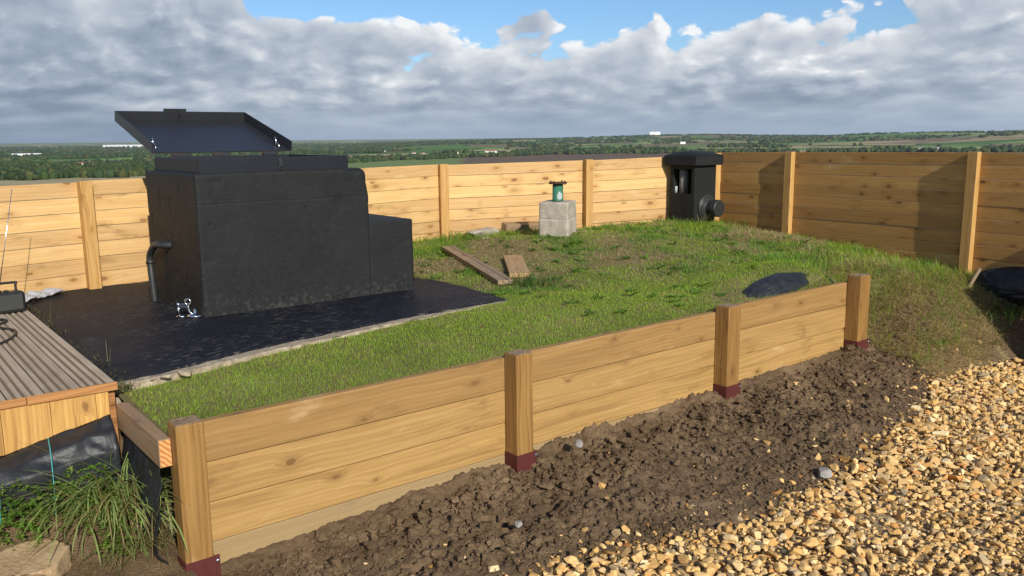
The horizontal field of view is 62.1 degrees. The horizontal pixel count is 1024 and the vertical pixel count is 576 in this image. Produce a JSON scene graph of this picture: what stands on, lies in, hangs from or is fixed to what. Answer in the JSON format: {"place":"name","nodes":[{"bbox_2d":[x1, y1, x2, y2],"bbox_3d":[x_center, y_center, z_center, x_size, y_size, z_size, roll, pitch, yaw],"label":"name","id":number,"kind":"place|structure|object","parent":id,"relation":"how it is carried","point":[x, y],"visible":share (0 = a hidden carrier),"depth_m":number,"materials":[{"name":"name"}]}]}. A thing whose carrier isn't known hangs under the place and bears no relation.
{"place":"outdoors","nodes":[
{"label":"outdoors","id":0,"kind":"place"},
{"bbox_2d":[0,423,195,575],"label":"corner ground","id":1,"kind":"structure","parent":0,"point":[140,560],"depth_m":3.50,"materials":[{"name":"soil"}]},
{"bbox_2d":[0,538,71,575],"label":"sandstone slab","id":2,"kind":"object","parent":1,"relation":"on","point":[33,561],"depth_m":3.32,"materials":[{"name":"beige stone"}]},
{"bbox_2d":[0,309,120,456],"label":"timber deck","id":3,"kind":"structure","parent":1,"relation":"on","point":[52,383],"depth_m":3.84,"materials":[{"name":"brown wood"}]},
{"bbox_2d":[0,318,16,344],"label":"power cable","id":4,"kind":"object","parent":3,"relation":"on","point":[12,329],"visible":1,"depth_m":4.91,"materials":[{"name":"black plastic"}]},
{"bbox_2d":[0,190,25,314],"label":"portable radio","id":5,"kind":"object","parent":3,"relation":"on","point":[12,301],"visible":1,"depth_m":5.42,"materials":[{"name":"black plastic"}]},
{"bbox_2d":[0,414,121,526],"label":"weed membrane","id":6,"kind":"object","parent":3,"relation":"hanging from","point":[97,439],"visible":0.72,"depth_m":3.65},
{"bbox_2d":[0,463,141,561],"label":"weeds","id":7,"kind":"object","parent":1,"relation":"on","point":[40,513],"visible":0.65,"depth_m":3.50,"materials":[{"name":"green plant"}]},
{"bbox_2d":[1,441,189,568],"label":"grass tuft","id":8,"kind":"object","parent":1,"relation":"on","point":[125,498],"visible":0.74,"depth_m":3.49,"materials":[{"name":"green plant"}]},
{"bbox_2d":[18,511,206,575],"bbox_3d":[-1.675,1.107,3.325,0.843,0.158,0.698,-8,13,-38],"label":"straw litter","id":9,"kind":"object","parent":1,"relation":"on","point":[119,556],"visible":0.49,"depth_m":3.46,"materials":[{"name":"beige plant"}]},
{"bbox_2d":[78,494,177,574],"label":"grass tuft","id":10,"kind":"object","parent":1,"relation":"on","point":[129,548],"visible":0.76,"depth_m":3.49,"materials":[{"name":"green plant"}]},
{"bbox_2d":[221,376,234,402],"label":"tall grass","id":11,"kind":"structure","parent":0,"point":[227,390],"depth_m":3.84,"materials":[{"name":"green plant"}]},
{"bbox_2d":[0,132,1023,548],"bbox_3d":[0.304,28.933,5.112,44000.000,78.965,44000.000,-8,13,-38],"label":"terrain","id":12,"kind":"structure","parent":0,"point":[952,140],"depth_m":3873.21,"materials":[{"name":"green plant"}]},
{"bbox_2d":[12,153,40,155],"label":"white barn","id":13,"kind":"structure","parent":12,"relation":"on","point":[21,154],"depth_m":3952.89,"materials":[{"name":"white"}]},
{"bbox_2d":[103,145,142,146],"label":"warehouse","id":14,"kind":"structure","parent":12,"relation":"on","point":[122,145],"depth_m":8502.40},
{"bbox_2d":[0,130,1023,180],"bbox_3d":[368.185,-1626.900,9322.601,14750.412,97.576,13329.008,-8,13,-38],"label":"woodland","id":15,"kind":"object","parent":12,"relation":"on","point":[17,167],"visible":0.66,"depth_m":3401.76,"materials":[{"name":"green plant"}]},
{"bbox_2d":[650,132,659,134],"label":"skyline building","id":16,"kind":"structure","parent":12,"relation":"on","point":[654,133],"depth_m":8901.82,"materials":[{"name":"white"}]},
{"bbox_2d":[0,0,1023,143],"label":"sky","id":17,"kind":"structure","parent":0,"point":[303,69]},
{"bbox_2d":[117,212,1023,434],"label":"lawn","id":18,"kind":"structure","parent":0,"point":[1015,348],"depth_m":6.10,"materials":[{"name":"green plant"}]},
{"bbox_2d":[160,373,171,378],"bbox_3d":[-1.669,0.427,4.114,0.042,0.020,0.058,1,10,8],"label":"concrete chunk","id":19,"kind":"object","parent":18,"relation":"on","point":[166,376],"visible":1,"depth_m":4.10,"materials":[{"name":"beige concrete"}]},
{"bbox_2d":[177,368,192,375],"bbox_3d":[-1.608,0.413,4.186,0.070,0.029,0.084,-6,11,-27],"label":"concrete chunk","id":20,"kind":"object","parent":18,"relation":"on","point":[184,372],"visible":1,"depth_m":4.16,"materials":[{"name":"white concrete"}]},
{"bbox_2d":[26,277,507,421],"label":"concrete slab","id":21,"kind":"structure","parent":18,"relation":"on","point":[139,331],"depth_m":5.23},
{"bbox_2d":[25,288,67,301],"bbox_3d":[-3.454,0.041,6.126,0.245,0.083,0.489,0,10,5],"label":"polythene sheet","id":22,"kind":"object","parent":21,"relation":"on","point":[31,294],"visible":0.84,"depth_m":6.11,"materials":[{"name":"grey plastic"}]},
{"bbox_2d":[28,301,141,391],"bbox_3d":[-2.660,0.268,5.020,0.198,0.060,2.846,-8,13,-38],"label":"moss","id":23,"kind":"object","parent":21,"relation":"on","point":[125,385],"visible":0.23,"depth_m":4.22,"materials":[{"name":"green plant"}]},
{"bbox_2d":[176,298,202,317],"bbox_3d":[-2.053,0.124,5.443,0.164,0.124,0.100,3,11,20],"label":"metal fitting","id":24,"kind":"object","parent":21,"relation":"on","point":[195,314],"visible":1,"depth_m":5.42,"materials":[{"name":"metal"}]},
{"bbox_2d":[114,109,413,316],"bbox_3d":[-1.933,-0.677,6.505,1.573,1.410,1.899,-8,13,-38],"label":"bunker hatch","id":25,"kind":"object","parent":21,"relation":"on","point":[269,228],"visible":0.98,"depth_m":5.78,"materials":[{"name":"black paint"}]},
{"bbox_2d":[146,241,170,300],"bbox_3d":[-2.433,-0.105,5.900,0.325,0.449,0.089,6,12,32],"label":"drain pipe","id":26,"kind":"object","parent":25,"relation":"attached to","point":[152,248],"visible":0.95,"depth_m":5.96,"materials":[{"name":"black plastic"}]},
{"bbox_2d":[0,153,721,292],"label":"timber fence","id":27,"kind":"object","parent":18,"relation":"on","point":[64,264],"visible":0.45,"depth_m":8.39,"materials":[{"name":"brown wood"}]},
{"bbox_2d":[434,228,495,241],"bbox_3d":[-0.496,-0.546,8.649,0.761,0.148,0.732,-1,10,1],"label":"grass tuft","id":28,"kind":"object","parent":18,"relation":"on","point":[462,236],"visible":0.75,"depth_m":8.60,"materials":[{"name":"green plant"}]},
{"bbox_2d":[441,245,512,284],"bbox_3d":[-0.331,-0.214,7.289,0.125,0.104,1.693,-4,11,-19],"label":"loose plank","id":29,"kind":"object","parent":18,"relation":"on","point":[481,267],"visible":0.99,"depth_m":7.10,"materials":[{"name":"brown wood"}]},
{"bbox_2d":[466,227,500,237],"bbox_3d":[-0.292,-0.575,8.895,0.288,0.098,0.464,12,15,30],"label":"broken concrete","id":30,"kind":"object","parent":18,"relation":"on","point":[490,230],"visible":0.53,"depth_m":8.78,"materials":[{"name":"grey concrete"}]},
{"bbox_2d":[503,255,529,277],"bbox_3d":[0.034,-0.186,7.121,0.165,0.087,0.701,-1,10,-4],"label":"board offcut","id":31,"kind":"object","parent":18,"relation":"on","point":[516,263],"visible":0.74,"depth_m":7.05,"materials":[{"name":"brown wood"}]},
{"bbox_2d":[167,273,870,575],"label":"retaining wall","id":32,"kind":"structure","parent":18,"relation":"on","point":[249,480],"depth_m":4.31,"materials":[{"name":"brown wood"}]},
{"bbox_2d":[116,402,172,467],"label":"timber beam","id":33,"kind":"structure","parent":32,"relation":"attached to","point":[149,439],"depth_m":3.54,"materials":[{"name":"brown wood"}]},
{"bbox_2d":[121,434,168,565],"bbox_3d":[-1.585,0.917,3.670,0.076,0.556,0.601,-8,13,-38],"label":"weed membrane","id":34,"kind":"object","parent":33,"relation":"hanging from","point":[138,457],"visible":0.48,"depth_m":3.57,"materials":[{"name":"black fabric"}]},
{"bbox_2d":[500,221,538,232],"bbox_3d":[0.158,-0.627,8.982,0.589,0.168,0.130,-7,12,-32],"label":"timber stub","id":35,"kind":"object","parent":18,"relation":"on","point":[505,226],"visible":0.4,"depth_m":8.87,"materials":[{"name":"brown wood"}]},
{"bbox_2d":[209,277,833,416],"bbox_3d":[0.526,0.248,4.976,4.961,0.145,0.110,-8,13,-38],"label":"grass fringe","id":36,"kind":"object","parent":18,"relation":"on","point":[827,280],"depth_m":6.29,"materials":[{"name":"green plant"}]},
{"bbox_2d":[479,268,568,289],"bbox_3d":[0.173,-0.078,6.500,0.822,0.155,0.669,-8,13,-38],"label":"grass tuft","id":37,"kind":"object","parent":18,"relation":"on","point":[546,280],"visible":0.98,"depth_m":6.52,"materials":[{"name":"green plant"}]},
{"bbox_2d":[539,200,575,237],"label":"concrete plinth","id":38,"kind":"structure","parent":18,"relation":"on","point":[557,218],"depth_m":8.06,"materials":[{"name":"grey concrete"}]},
{"bbox_2d":[548,180,566,200],"bbox_3d":[0.438,-0.930,8.140,0.180,0.193,0.179,-8,13,-38],"label":"flanged pipe","id":39,"kind":"object","parent":38,"relation":"on","point":[557,191],"visible":1,"depth_m":8.10,"materials":[{"name":"green metal"}]},
{"bbox_2d":[414,219,881,314],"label":"lawn weeds","id":40,"kind":"object","parent":18,"relation":"on","point":[630,288],"visible":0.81,"depth_m":7.27,"materials":[{"name":"green plant"}]},
{"bbox_2d":[664,151,724,222],"bbox_3d":[2.082,-1.047,9.582,0.475,0.984,0.596,-8,13,-38],"label":"vent turret","id":41,"kind":"object","parent":18,"relation":"on","point":[693,182],"visible":0.94,"depth_m":9.47,"materials":[{"name":"black paint"}]},
{"bbox_2d":[687,212,712,223],"bbox_3d":[2.032,-0.774,9.364,0.494,0.217,0.484,7,12,36],"label":"grass tuft","id":42,"kind":"object","parent":18,"relation":"on","point":[702,219],"visible":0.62,"depth_m":9.30,"materials":[{"name":"green plant"}]},
{"bbox_2d":[716,216,760,229],"bbox_3d":[2.439,-0.736,9.483,0.878,0.153,0.800,-8,13,-38],"label":"grass tuft","id":43,"kind":"object","parent":18,"relation":"on","point":[739,223],"visible":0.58,"depth_m":9.43,"materials":[{"name":"green plant"}]},
{"bbox_2d":[742,272,833,297],"bbox_3d":[2.067,0.032,6.419,1.145,0.294,0.316,-8,13,-38],"label":"plastic sack","id":44,"kind":"object","parent":18,"relation":"on","point":[777,284],"visible":0.45,"depth_m":6.20,"materials":[{"name":"black plastic"}]},
{"bbox_2d":[719,152,1023,274],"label":"timber fence","id":45,"kind":"object","parent":18,"relation":"on","point":[786,186],"visible":0.51,"depth_m":8.02,"materials":[{"name":"brown wood"}]},
{"bbox_2d":[869,288,922,309],"bbox_3d":[2.866,0.075,6.859,0.872,0.191,0.805,3,11,22],"label":"grass tuft","id":46,"kind":"object","parent":18,"relation":"on","point":[876,300],"visible":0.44,"depth_m":6.74,"materials":[{"name":"green plant"}]},
{"bbox_2d":[920,332,971,346],"bbox_3d":[3.372,0.399,6.614,0.517,0.130,0.435,2,10,16],"label":"grass tuft","id":47,"kind":"object","parent":18,"relation":"on","point":[956,340],"visible":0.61,"depth_m":6.56,"materials":[{"name":"green plant"}]},
{"bbox_2d":[969,268,981,287],"bbox_3d":[3.919,-0.083,7.216,0.164,0.171,0.032,-6,12,-30],"label":"broken stick","id":48,"kind":"object","parent":18,"relation":"on","point":[975,276],"visible":0.96,"depth_m":7.20,"materials":[{"name":"brown wood"}]},
{"bbox_2d":[958,298,1023,323],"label":"grass tuft","id":49,"kind":"object","parent":18,"relation":"on","point":[1014,310],"visible":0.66,"depth_m":6.86,"materials":[{"name":"green plant"}]},
{"bbox_2d":[972,336,1021,350],"bbox_3d":[3.786,0.386,6.831,0.803,0.099,0.694,7,12,36],"label":"grass tuft","id":50,"kind":"object","parent":18,"relation":"on","point":[996,342],"visible":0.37,"depth_m":6.71,"materials":[{"name":"green plant"}]},
{"bbox_2d":[975,267,1023,305],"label":"rubbish sack","id":51,"kind":"object","parent":18,"relation":"on","point":[1006,283],"visible":0.82,"depth_m":7.06,"materials":[{"name":"black plastic"}]},
{"bbox_2d":[221,279,992,575],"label":"soil bed","id":52,"kind":"object","parent":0,"point":[449,488],"visible":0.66,"depth_m":4.32,"materials":[{"name":"brown soil"}]},
{"bbox_2d":[515,520,522,527],"bbox_3d":[0.029,1.052,3.805,0.035,0.023,0.053,-2,10,-6],"label":"gravel stone","id":53,"kind":"object","parent":52,"relation":"on","point":[518,523],"visible":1,"depth_m":3.79,"materials":[{"name":"white stone"}]},
{"bbox_2d":[575,439,582,447],"bbox_3d":[0.361,0.841,4.603,0.045,0.032,0.071,1,10,11],"label":"stone","id":54,"kind":"object","parent":52,"relation":"on","point":[578,443],"visible":1,"depth_m":4.58,"materials":[{"name":"white stone"}]},
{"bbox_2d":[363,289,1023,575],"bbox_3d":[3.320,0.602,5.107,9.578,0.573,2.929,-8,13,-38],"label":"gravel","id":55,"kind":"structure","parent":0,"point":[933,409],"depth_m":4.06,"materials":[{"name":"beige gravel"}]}
]}

